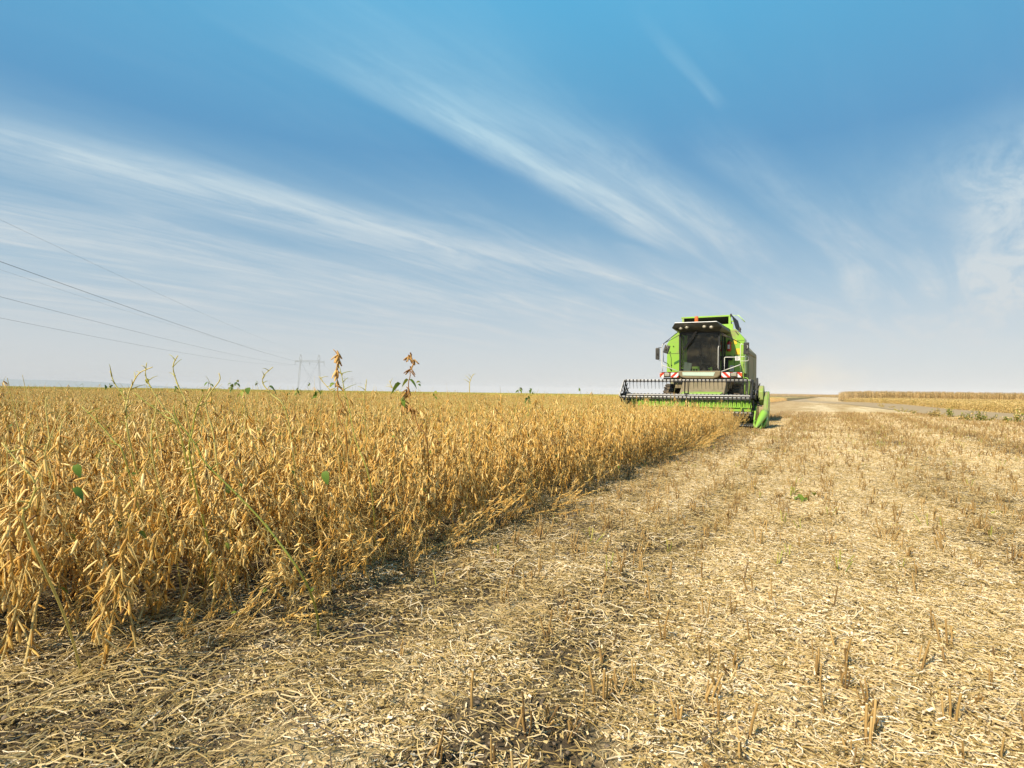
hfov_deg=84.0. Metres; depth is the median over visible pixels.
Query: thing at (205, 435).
soybean plant
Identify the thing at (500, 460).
soybean plant
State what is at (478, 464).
soybean plant
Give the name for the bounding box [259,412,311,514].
soybean plant
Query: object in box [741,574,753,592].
stubble stalk
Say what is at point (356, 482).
soybean plant
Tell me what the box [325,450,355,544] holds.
soybean plant
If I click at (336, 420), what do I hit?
bean shoot
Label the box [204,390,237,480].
soybean plant
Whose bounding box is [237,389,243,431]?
leafy shoot
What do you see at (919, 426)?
stubble
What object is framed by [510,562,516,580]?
stubble stalk
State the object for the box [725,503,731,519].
stubble stalk
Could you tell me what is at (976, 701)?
stubble stalk
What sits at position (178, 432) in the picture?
bean shoot
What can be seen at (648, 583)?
stubble stalk
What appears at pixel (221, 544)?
soybean plant
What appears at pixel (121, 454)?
soybean plant
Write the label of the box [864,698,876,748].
stubble stalk
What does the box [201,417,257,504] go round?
soybean plant
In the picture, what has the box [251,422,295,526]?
soybean plant
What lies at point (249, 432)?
soybean plant
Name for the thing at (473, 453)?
soybean plant
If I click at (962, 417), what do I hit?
weed
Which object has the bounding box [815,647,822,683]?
stubble stalk
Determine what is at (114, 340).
power cable
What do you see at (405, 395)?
soybean stalk
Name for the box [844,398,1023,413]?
yellow soybeans
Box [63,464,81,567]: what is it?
soybean leaf
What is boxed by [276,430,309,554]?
soybean plant
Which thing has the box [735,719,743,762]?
stubble stalk
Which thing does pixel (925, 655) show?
stubble stalk
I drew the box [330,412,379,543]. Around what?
soybean plant
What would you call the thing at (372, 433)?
soybean plant
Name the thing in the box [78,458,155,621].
soybean plant
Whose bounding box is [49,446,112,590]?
soybean plant
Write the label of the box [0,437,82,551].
soybean plant
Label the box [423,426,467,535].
soybean plant
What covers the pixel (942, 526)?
stubble stalk
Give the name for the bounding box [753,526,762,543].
stubble stalk
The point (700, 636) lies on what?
stubble stalk
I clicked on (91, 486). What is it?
soybean plant
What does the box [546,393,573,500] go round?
soybean plant
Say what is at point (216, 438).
soybean plant
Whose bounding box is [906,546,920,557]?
stubble stalk
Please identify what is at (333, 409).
leafy shoot
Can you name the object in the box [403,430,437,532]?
soybean plant
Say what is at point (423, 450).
soybean plant
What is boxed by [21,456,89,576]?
soybean plant
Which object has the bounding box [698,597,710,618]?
stubble stalk
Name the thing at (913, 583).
stubble stalk
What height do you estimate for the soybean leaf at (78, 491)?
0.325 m
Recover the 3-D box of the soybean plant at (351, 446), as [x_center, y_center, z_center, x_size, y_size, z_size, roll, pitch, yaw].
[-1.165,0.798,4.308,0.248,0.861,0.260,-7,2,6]
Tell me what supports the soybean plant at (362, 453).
on the ground
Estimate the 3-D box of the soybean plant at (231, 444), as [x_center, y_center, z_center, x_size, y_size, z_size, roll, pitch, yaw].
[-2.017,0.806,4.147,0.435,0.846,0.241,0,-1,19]
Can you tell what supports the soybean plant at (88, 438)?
on the ground
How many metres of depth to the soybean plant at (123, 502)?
2.88 m
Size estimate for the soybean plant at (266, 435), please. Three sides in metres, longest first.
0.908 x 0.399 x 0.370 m
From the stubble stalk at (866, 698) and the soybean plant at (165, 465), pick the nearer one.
the stubble stalk at (866, 698)
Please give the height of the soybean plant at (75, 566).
0.782 m
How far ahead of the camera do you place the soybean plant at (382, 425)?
5.35 m
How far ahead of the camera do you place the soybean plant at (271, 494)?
3.40 m
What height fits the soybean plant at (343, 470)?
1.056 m
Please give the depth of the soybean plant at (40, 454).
3.95 m
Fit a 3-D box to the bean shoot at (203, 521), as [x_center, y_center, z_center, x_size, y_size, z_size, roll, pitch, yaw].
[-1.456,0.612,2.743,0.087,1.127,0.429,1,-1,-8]
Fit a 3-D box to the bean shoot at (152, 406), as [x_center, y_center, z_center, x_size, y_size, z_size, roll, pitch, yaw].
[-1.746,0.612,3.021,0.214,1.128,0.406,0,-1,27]
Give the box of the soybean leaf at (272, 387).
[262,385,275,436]
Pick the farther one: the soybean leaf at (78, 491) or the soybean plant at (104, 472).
the soybean plant at (104, 472)
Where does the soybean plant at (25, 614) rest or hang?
on the ground
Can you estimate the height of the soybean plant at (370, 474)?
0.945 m
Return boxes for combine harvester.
[619,314,769,428]
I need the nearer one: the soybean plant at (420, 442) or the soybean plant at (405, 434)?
the soybean plant at (420, 442)
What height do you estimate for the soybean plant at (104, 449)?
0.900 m
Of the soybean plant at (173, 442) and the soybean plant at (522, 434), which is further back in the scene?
the soybean plant at (522, 434)
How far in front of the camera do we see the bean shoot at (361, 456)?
3.40 m
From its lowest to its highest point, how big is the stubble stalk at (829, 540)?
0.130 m
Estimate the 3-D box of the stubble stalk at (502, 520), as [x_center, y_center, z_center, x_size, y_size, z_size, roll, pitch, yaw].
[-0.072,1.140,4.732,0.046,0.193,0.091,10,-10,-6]
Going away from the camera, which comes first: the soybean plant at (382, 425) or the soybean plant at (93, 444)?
the soybean plant at (93, 444)
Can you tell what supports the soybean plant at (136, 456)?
on the ground
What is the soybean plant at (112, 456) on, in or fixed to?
on the ground
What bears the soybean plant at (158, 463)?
on the ground
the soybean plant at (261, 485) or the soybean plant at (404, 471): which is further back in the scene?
the soybean plant at (404, 471)
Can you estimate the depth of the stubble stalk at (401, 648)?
2.44 m
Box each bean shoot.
[1,443,82,676]
[31,397,87,609]
[82,406,156,608]
[109,364,156,566]
[121,366,154,568]
[134,392,203,585]
[145,363,201,584]
[150,398,183,607]
[169,354,210,597]
[173,405,319,638]
[188,394,215,606]
[205,373,238,588]
[262,367,298,566]
[319,376,341,484]
[339,366,375,562]
[358,379,368,543]
[388,378,403,539]
[464,374,473,522]
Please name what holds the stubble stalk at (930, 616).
on the ground
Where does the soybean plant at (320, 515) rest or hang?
on the ground
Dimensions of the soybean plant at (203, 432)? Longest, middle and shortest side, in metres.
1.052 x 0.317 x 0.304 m
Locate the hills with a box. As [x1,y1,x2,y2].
[0,379,208,388]
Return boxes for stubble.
[510,410,1023,767]
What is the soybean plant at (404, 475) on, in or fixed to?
on the ground
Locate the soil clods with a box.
[1,467,1023,767]
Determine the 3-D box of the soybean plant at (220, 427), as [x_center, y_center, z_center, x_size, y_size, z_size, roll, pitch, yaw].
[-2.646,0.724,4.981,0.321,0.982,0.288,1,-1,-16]
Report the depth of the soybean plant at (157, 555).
2.58 m
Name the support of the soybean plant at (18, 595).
on the ground
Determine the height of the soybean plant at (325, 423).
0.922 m
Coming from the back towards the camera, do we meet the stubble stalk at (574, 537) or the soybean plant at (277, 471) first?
the stubble stalk at (574, 537)
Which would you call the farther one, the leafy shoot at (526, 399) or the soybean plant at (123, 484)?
the leafy shoot at (526, 399)
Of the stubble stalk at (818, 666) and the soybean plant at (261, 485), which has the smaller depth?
the stubble stalk at (818, 666)
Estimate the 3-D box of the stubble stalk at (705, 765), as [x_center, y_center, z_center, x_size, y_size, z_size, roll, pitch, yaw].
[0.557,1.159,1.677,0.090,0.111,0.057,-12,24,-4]
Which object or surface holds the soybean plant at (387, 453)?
on the ground
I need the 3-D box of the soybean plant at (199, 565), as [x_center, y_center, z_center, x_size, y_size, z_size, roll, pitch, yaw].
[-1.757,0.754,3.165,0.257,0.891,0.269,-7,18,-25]
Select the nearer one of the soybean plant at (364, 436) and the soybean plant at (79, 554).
the soybean plant at (79, 554)
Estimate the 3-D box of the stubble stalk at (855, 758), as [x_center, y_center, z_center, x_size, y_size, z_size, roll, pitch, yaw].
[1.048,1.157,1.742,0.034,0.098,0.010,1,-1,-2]
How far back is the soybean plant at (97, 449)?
4.62 m
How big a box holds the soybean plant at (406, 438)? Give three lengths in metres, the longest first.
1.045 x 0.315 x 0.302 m
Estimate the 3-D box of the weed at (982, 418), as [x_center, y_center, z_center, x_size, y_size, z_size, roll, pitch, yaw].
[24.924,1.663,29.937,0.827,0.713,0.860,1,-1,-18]
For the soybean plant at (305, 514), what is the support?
on the ground
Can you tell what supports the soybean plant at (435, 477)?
on the ground
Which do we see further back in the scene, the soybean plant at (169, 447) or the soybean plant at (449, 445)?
the soybean plant at (449, 445)
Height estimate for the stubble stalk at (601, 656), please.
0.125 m
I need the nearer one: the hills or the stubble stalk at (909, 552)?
the stubble stalk at (909, 552)
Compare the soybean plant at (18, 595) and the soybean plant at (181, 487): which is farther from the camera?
the soybean plant at (181, 487)
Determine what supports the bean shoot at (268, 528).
on the ground
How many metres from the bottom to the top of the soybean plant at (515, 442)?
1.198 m
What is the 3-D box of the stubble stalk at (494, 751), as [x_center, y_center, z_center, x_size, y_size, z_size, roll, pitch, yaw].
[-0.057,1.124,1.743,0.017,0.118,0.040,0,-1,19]
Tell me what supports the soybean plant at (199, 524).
on the ground
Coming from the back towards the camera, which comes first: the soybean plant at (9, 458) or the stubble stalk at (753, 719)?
the soybean plant at (9, 458)
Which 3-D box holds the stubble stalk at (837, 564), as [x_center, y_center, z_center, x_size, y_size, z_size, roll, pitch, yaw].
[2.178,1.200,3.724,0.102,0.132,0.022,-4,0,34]
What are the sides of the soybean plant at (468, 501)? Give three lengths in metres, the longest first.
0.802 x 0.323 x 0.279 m
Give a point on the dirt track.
(920, 409)
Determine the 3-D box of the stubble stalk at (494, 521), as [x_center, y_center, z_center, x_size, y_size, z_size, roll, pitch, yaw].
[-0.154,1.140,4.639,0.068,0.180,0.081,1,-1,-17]
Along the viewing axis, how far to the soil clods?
2.52 m
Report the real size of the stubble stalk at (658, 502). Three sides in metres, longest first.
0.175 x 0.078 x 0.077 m
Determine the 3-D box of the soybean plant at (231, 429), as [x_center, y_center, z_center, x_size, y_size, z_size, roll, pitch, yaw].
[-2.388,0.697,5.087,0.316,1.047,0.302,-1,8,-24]
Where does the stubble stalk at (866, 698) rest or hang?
on the ground
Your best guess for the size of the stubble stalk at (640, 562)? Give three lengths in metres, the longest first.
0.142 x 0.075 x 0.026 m
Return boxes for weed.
[787,489,815,501]
[926,409,945,416]
[946,407,953,416]
[957,412,968,419]
[964,408,982,420]
[975,410,997,420]
[1000,416,1011,422]
[1012,405,1023,421]
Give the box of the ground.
[0,397,1023,767]
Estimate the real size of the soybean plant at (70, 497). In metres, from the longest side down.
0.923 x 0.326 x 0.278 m
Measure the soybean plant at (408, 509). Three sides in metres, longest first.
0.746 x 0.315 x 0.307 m
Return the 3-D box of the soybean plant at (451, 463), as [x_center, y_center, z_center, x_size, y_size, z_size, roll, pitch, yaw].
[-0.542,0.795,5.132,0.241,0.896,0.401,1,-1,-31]
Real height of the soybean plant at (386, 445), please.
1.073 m
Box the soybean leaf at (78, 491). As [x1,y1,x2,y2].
[58,487,83,596]
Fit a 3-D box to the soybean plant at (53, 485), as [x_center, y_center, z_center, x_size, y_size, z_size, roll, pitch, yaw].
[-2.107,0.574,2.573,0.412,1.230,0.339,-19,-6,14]
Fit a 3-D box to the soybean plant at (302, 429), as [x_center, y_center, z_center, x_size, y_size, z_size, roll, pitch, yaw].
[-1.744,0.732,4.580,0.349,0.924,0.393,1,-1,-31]
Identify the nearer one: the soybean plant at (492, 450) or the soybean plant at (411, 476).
the soybean plant at (411, 476)
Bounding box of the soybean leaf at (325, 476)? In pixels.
[317,471,328,538]
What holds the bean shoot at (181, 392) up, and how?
on the ground
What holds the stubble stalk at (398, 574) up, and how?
on the ground
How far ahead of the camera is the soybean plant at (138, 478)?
2.85 m
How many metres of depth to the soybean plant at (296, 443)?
4.96 m
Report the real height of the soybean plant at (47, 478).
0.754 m
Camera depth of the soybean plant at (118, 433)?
4.62 m
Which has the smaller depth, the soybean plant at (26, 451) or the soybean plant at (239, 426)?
the soybean plant at (26, 451)
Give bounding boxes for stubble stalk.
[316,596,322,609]
[392,636,405,657]
[393,567,401,581]
[408,551,415,572]
[424,537,431,555]
[427,723,444,767]
[470,669,473,708]
[488,513,496,530]
[490,734,496,763]
[500,511,506,528]
[500,577,509,602]
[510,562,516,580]
[511,521,521,545]
[516,537,527,554]
[516,690,531,737]
[528,565,544,583]
[535,520,551,541]
[539,608,552,645]
[544,704,559,727]
[564,599,579,619]
[564,614,572,628]
[567,716,582,743]
[570,531,579,545]
[571,541,582,554]
[588,664,607,706]
[598,637,606,667]
[603,538,609,553]
[605,513,612,530]
[606,552,613,571]
[608,667,628,702]
[609,673,617,686]
[611,563,621,581]
[613,548,625,575]
[631,659,635,688]
[638,540,649,554]
[638,552,642,574]
[640,524,648,540]
[644,573,650,605]
[654,497,662,509]
[657,608,671,641]
[667,686,682,727]
[668,561,671,579]
[689,501,695,511]
[695,539,704,552]
[695,628,702,644]
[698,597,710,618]
[702,762,712,767]
[703,521,709,537]
[705,671,723,705]
[707,655,719,685]
[708,643,715,665]
[712,694,720,720]
[714,517,719,531]
[721,648,739,673]
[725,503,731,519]
[729,593,737,614]
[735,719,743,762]
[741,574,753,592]
[746,617,751,642]
[748,702,758,739]
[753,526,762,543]
[767,577,771,600]
[776,550,782,564]
[806,639,813,661]
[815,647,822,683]
[819,677,824,714]
[824,532,832,545]
[828,624,835,650]
[833,586,837,608]
[835,556,852,571]
[839,549,854,563]
[840,662,850,688]
[840,736,851,756]
[843,637,851,667]
[851,745,859,767]
[854,676,873,710]
[859,697,879,729]
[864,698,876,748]
[867,516,883,538]
[891,528,900,541]
[897,531,911,547]
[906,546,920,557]
[911,573,916,593]
[913,558,921,576]
[917,639,930,668]
[929,606,934,632]
[932,531,942,550]
[932,613,952,646]
[934,515,945,538]
[941,646,946,663]
[941,687,962,726]
[961,739,964,766]
[966,522,972,535]
[974,693,984,707]
[977,555,983,569]
[988,668,992,689]
[993,736,1005,764]
[1006,543,1019,564]
[1017,549,1023,562]
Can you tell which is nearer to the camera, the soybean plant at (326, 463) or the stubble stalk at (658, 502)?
the soybean plant at (326, 463)
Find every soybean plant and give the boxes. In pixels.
[0,375,56,599]
[0,378,91,638]
[0,403,35,460]
[0,405,76,667]
[0,409,48,498]
[0,412,96,677]
[0,420,13,503]
[0,425,46,567]
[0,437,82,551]
[0,451,103,667]
[0,460,31,627]
[0,466,46,624]
[0,545,31,627]
[1,462,54,606]
[2,433,50,509]
[3,446,70,515]
[4,421,53,465]
[4,445,56,514]
[5,476,88,578]
[7,422,52,461]
[7,436,56,547]
[11,469,70,528]
[16,417,52,470]
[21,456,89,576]
[29,442,86,576]
[30,414,99,609]
[31,467,133,642]
[34,454,95,557]
[35,454,86,550]
[37,459,95,579]
[41,477,161,647]
[45,386,95,476]
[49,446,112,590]
[51,461,113,566]
[55,441,116,549]
[55,472,147,600]
[56,426,81,561]
[56,430,96,500]
[64,460,165,678]
[69,410,104,463]
[71,419,99,504]
[71,467,144,605]
[76,446,173,657]
[77,456,154,584]
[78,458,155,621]
[79,417,118,522]
[79,436,122,544]
[80,425,120,485]
[80,449,171,618]
[82,434,119,513]
[84,435,159,627]
[89,411,113,492]
[89,462,206,620]
[92,438,129,492]
[92,457,151,518]
[93,437,124,575]
[96,427,176,616]
[96,451,180,605]
[100,425,153,504]
[101,418,130,471]
[103,419,136,477]
[104,441,183,573]
[106,422,130,507]
[108,469,160,591]
[115,424,165,511]
[122,416,178,560]
[123,449,158,553]
[126,431,164,493]
[127,411,180,467]
[128,428,186,488]
[130,446,204,630]
[131,443,172,505]
[135,425,210,574]
[139,429,170,529]
[146,452,195,571]
[150,426,179,503]
[150,445,174,547]
[152,408,195,569]
[152,421,179,477]
[154,431,180,526]
[156,418,195,563]
[157,419,185,475]
[157,421,195,500]
[162,428,242,576]
[163,415,192,476]
[164,390,265,620]
[170,426,222,545]
[170,438,250,591]
[170,458,232,575]
[172,450,213,586]
[176,480,253,633]
[177,418,224,556]
[177,452,273,620]
[180,401,225,553]
[181,439,280,589]
[182,402,250,619]
[186,421,228,478]
[198,414,247,559]
[198,419,264,581]
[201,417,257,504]
[202,432,266,563]
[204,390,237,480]
[207,411,261,594]
[207,434,256,535]
[210,410,231,448]
[210,430,241,535]
[211,402,241,483]
[222,410,268,526]
[222,466,296,602]
[224,436,253,501]
[225,406,247,457]
[225,410,234,447]
[225,432,291,580]
[228,405,260,450]
[234,427,313,586]
[235,408,303,569]
[239,402,270,465]
[240,389,270,494]
[240,433,299,578]
[244,388,292,561]
[245,430,267,529]
[249,423,296,544]
[250,431,296,561]
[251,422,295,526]
[252,438,286,566]
[253,424,290,501]
[254,429,285,488]
[254,444,319,580]
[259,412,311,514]
[260,417,285,481]
[263,408,281,469]
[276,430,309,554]
[279,417,311,503]
[280,411,317,470]
[280,420,325,577]
[280,422,310,496]
[281,441,326,558]
[281,443,317,548]
[282,439,353,560]
[283,423,312,523]
[286,418,317,532]
[292,444,342,574]
[293,434,316,525]
[294,421,325,489]
[295,453,364,594]
[302,389,332,539]
[305,432,359,563]
[307,455,341,546]
[311,456,361,567]
[313,429,347,491]
[313,430,337,510]
[316,408,342,480]
[316,421,333,467]
[320,431,341,496]
[320,434,349,544]
[321,410,350,500]
[323,417,359,553]
[324,441,361,571]
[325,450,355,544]
[327,423,343,482]
[328,439,372,564]
[329,437,370,531]
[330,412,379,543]
[339,418,380,480]
[341,413,369,474]
[341,436,371,515]
[342,423,377,560]
[343,433,382,516]
[345,424,393,553]
[349,453,388,545]
[354,419,392,489]
[357,423,380,513]
[362,411,384,524]
[363,430,403,546]
[364,424,418,557]
[367,392,406,464]
[368,430,381,474]
[368,454,399,548]
[369,404,408,530]
[371,409,399,509]
[372,416,392,517]
[372,436,379,511]
[373,420,435,566]
[375,428,398,504]
[378,414,434,555]
[378,430,393,503]
[388,397,425,497]
[388,411,404,489]
[392,428,422,524]
[392,440,425,542]
[394,433,447,547]
[398,413,417,459]
[398,419,433,540]
[400,456,443,557]
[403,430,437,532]
[404,407,437,517]
[404,417,414,482]
[405,407,429,520]
[406,450,440,546]
[407,409,432,467]
[407,417,441,472]
[410,422,442,517]
[413,407,453,529]
[419,427,460,539]
[422,439,447,525]
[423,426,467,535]
[424,423,466,521]
[429,422,450,506]
[432,437,450,516]
[436,423,466,504]
[437,421,465,514]
[438,425,470,535]
[439,409,479,510]
[440,423,457,515]
[440,432,465,519]
[448,422,477,527]
[450,415,466,453]
[456,435,476,514]
[459,411,490,523]
[460,420,484,510]
[461,426,497,526]
[463,422,481,504]
[466,402,505,520]
[467,438,507,520]
[470,434,499,507]
[471,425,504,488]
[476,395,502,506]
[486,405,518,518]
[488,419,529,511]
[491,420,510,507]
[491,421,520,496]
[493,390,534,514]
[500,409,521,507]
[506,394,536,503]
[510,417,534,499]
[511,405,538,505]
[512,436,528,499]
[523,442,543,503]
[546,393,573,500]
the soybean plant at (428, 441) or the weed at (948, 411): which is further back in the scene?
the weed at (948, 411)
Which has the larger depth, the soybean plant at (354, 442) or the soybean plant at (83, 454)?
the soybean plant at (354, 442)
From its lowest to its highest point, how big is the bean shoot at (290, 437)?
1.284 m
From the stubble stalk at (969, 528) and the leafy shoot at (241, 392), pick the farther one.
the leafy shoot at (241, 392)
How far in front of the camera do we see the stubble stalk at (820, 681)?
2.09 m
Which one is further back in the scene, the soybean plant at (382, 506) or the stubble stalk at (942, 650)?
the soybean plant at (382, 506)
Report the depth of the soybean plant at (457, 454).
5.38 m
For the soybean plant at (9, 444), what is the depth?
4.01 m
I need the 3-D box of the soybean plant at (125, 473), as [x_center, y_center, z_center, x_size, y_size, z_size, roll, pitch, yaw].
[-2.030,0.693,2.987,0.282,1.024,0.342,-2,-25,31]
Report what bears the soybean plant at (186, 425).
on the ground
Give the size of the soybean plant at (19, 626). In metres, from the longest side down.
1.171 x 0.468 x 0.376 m
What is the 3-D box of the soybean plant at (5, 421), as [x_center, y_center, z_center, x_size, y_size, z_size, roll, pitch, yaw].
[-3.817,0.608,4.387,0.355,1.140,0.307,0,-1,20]
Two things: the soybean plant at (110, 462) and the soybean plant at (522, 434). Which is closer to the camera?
the soybean plant at (110, 462)
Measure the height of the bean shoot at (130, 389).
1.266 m
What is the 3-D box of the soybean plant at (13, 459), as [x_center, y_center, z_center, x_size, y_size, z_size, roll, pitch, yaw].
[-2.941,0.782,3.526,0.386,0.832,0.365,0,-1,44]
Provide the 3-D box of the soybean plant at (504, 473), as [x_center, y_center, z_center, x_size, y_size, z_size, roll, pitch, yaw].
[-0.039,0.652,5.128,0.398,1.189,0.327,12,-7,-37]
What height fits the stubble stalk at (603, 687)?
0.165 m
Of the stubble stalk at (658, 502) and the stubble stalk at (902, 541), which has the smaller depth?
the stubble stalk at (902, 541)
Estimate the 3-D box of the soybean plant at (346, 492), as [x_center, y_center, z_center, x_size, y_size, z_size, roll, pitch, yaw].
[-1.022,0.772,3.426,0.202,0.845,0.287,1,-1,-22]
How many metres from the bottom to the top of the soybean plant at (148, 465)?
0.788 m
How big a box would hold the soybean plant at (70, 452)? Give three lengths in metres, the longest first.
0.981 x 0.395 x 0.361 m
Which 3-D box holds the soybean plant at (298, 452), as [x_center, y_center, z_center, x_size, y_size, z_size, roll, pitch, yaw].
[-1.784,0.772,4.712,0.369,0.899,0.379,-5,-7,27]
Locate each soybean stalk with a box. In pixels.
[331,349,352,551]
[391,352,428,537]
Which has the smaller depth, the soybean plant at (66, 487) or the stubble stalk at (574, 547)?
the soybean plant at (66, 487)
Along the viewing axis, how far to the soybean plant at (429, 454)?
4.99 m
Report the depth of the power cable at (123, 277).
81.78 m
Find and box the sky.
[0,0,1023,394]
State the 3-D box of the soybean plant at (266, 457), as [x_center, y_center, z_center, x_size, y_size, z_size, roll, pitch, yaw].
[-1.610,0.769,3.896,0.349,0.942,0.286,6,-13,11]
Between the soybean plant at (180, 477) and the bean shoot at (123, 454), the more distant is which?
the soybean plant at (180, 477)
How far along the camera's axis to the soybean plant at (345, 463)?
4.43 m
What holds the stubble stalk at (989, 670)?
on the ground
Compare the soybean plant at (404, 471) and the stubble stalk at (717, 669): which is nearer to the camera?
the stubble stalk at (717, 669)
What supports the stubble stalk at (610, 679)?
on the ground
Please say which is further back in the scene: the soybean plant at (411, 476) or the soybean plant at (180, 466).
the soybean plant at (411, 476)
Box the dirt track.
[790,399,1023,420]
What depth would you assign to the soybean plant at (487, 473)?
5.50 m
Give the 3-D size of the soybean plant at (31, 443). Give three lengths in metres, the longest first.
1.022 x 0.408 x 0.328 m
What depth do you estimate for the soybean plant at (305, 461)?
4.21 m
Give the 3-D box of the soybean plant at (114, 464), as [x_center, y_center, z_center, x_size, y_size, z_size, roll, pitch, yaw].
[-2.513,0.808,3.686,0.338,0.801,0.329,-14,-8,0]
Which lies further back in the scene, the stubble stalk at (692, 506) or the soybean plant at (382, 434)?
the stubble stalk at (692, 506)
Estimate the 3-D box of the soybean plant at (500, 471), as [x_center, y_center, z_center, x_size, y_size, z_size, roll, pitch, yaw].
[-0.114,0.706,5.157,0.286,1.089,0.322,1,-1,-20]
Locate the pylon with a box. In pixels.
[296,354,324,389]
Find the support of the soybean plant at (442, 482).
on the ground
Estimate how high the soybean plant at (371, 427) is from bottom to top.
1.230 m
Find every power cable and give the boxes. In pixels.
[0,261,338,377]
[3,297,316,370]
[3,318,334,382]
[12,225,347,377]
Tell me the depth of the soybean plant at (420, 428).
5.58 m
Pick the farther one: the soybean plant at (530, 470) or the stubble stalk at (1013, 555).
the soybean plant at (530, 470)
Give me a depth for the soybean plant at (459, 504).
5.05 m
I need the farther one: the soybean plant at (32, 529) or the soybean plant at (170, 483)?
the soybean plant at (170, 483)
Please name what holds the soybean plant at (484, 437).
on the ground
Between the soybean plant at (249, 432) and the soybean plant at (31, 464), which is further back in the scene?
the soybean plant at (249, 432)
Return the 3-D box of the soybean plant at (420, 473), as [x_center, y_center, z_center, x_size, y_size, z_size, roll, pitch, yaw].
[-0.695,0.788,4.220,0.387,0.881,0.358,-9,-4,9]
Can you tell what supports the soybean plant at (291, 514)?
on the ground
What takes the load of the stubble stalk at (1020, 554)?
on the ground
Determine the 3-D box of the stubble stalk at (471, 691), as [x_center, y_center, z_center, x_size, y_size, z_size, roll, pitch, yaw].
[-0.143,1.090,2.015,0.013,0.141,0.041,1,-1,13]
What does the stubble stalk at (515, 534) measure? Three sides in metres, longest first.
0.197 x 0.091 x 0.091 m
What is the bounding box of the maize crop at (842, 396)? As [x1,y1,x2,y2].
[770,390,1023,401]
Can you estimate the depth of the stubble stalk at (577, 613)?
2.91 m
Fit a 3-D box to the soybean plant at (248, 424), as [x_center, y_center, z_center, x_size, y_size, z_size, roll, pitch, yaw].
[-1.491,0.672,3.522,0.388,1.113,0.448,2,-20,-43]
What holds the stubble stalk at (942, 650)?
on the ground
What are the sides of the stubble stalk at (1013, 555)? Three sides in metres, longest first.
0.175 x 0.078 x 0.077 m
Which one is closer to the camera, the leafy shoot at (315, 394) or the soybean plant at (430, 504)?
the soybean plant at (430, 504)
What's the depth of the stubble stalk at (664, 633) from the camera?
2.62 m
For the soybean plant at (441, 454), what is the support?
on the ground
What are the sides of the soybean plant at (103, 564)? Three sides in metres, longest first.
1.030 x 0.382 x 0.313 m
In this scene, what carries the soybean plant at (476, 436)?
on the ground
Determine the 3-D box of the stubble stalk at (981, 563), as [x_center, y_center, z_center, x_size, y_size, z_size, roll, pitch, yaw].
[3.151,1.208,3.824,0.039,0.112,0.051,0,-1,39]
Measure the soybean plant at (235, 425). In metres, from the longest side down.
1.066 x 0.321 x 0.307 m
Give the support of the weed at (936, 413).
on the ground
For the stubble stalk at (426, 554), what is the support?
on the ground
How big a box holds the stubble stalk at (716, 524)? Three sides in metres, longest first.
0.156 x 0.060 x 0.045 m
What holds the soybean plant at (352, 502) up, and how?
on the ground
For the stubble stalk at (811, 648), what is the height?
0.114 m
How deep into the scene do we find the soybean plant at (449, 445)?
5.55 m
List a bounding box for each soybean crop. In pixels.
[0,378,786,643]
[8,386,816,401]
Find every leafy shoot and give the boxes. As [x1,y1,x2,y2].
[145,378,149,434]
[237,387,250,437]
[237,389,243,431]
[312,390,320,441]
[329,382,334,447]
[525,396,530,473]
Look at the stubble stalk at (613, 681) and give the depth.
2.13 m
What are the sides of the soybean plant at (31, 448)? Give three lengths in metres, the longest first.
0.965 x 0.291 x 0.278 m
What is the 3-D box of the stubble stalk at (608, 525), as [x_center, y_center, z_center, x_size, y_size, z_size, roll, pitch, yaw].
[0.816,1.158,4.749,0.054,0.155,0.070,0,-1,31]
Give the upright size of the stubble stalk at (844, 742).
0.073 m
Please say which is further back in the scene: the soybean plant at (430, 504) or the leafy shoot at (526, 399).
the leafy shoot at (526, 399)
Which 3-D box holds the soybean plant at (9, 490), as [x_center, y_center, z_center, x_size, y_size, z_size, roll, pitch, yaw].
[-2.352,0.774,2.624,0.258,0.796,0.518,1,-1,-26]
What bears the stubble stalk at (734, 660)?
on the ground
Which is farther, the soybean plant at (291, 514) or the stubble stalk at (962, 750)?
the soybean plant at (291, 514)
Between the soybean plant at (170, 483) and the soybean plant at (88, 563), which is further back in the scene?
the soybean plant at (170, 483)
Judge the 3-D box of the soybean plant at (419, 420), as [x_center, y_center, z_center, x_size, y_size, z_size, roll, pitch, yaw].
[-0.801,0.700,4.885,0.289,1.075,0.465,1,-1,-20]
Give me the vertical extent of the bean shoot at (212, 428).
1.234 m
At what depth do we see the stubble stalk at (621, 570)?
3.51 m
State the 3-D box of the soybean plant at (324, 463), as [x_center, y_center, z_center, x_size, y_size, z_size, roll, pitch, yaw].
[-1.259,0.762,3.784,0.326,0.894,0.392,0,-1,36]
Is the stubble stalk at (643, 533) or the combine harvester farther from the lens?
the combine harvester
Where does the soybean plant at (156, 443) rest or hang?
on the ground
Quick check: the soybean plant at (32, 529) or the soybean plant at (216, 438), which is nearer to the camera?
the soybean plant at (32, 529)
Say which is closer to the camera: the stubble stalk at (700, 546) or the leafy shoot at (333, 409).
the stubble stalk at (700, 546)
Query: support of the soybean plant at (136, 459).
on the ground
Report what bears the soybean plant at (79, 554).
on the ground
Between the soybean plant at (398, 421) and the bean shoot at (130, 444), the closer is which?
the bean shoot at (130, 444)
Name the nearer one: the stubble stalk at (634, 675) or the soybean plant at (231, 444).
the stubble stalk at (634, 675)
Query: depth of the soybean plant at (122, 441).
4.07 m

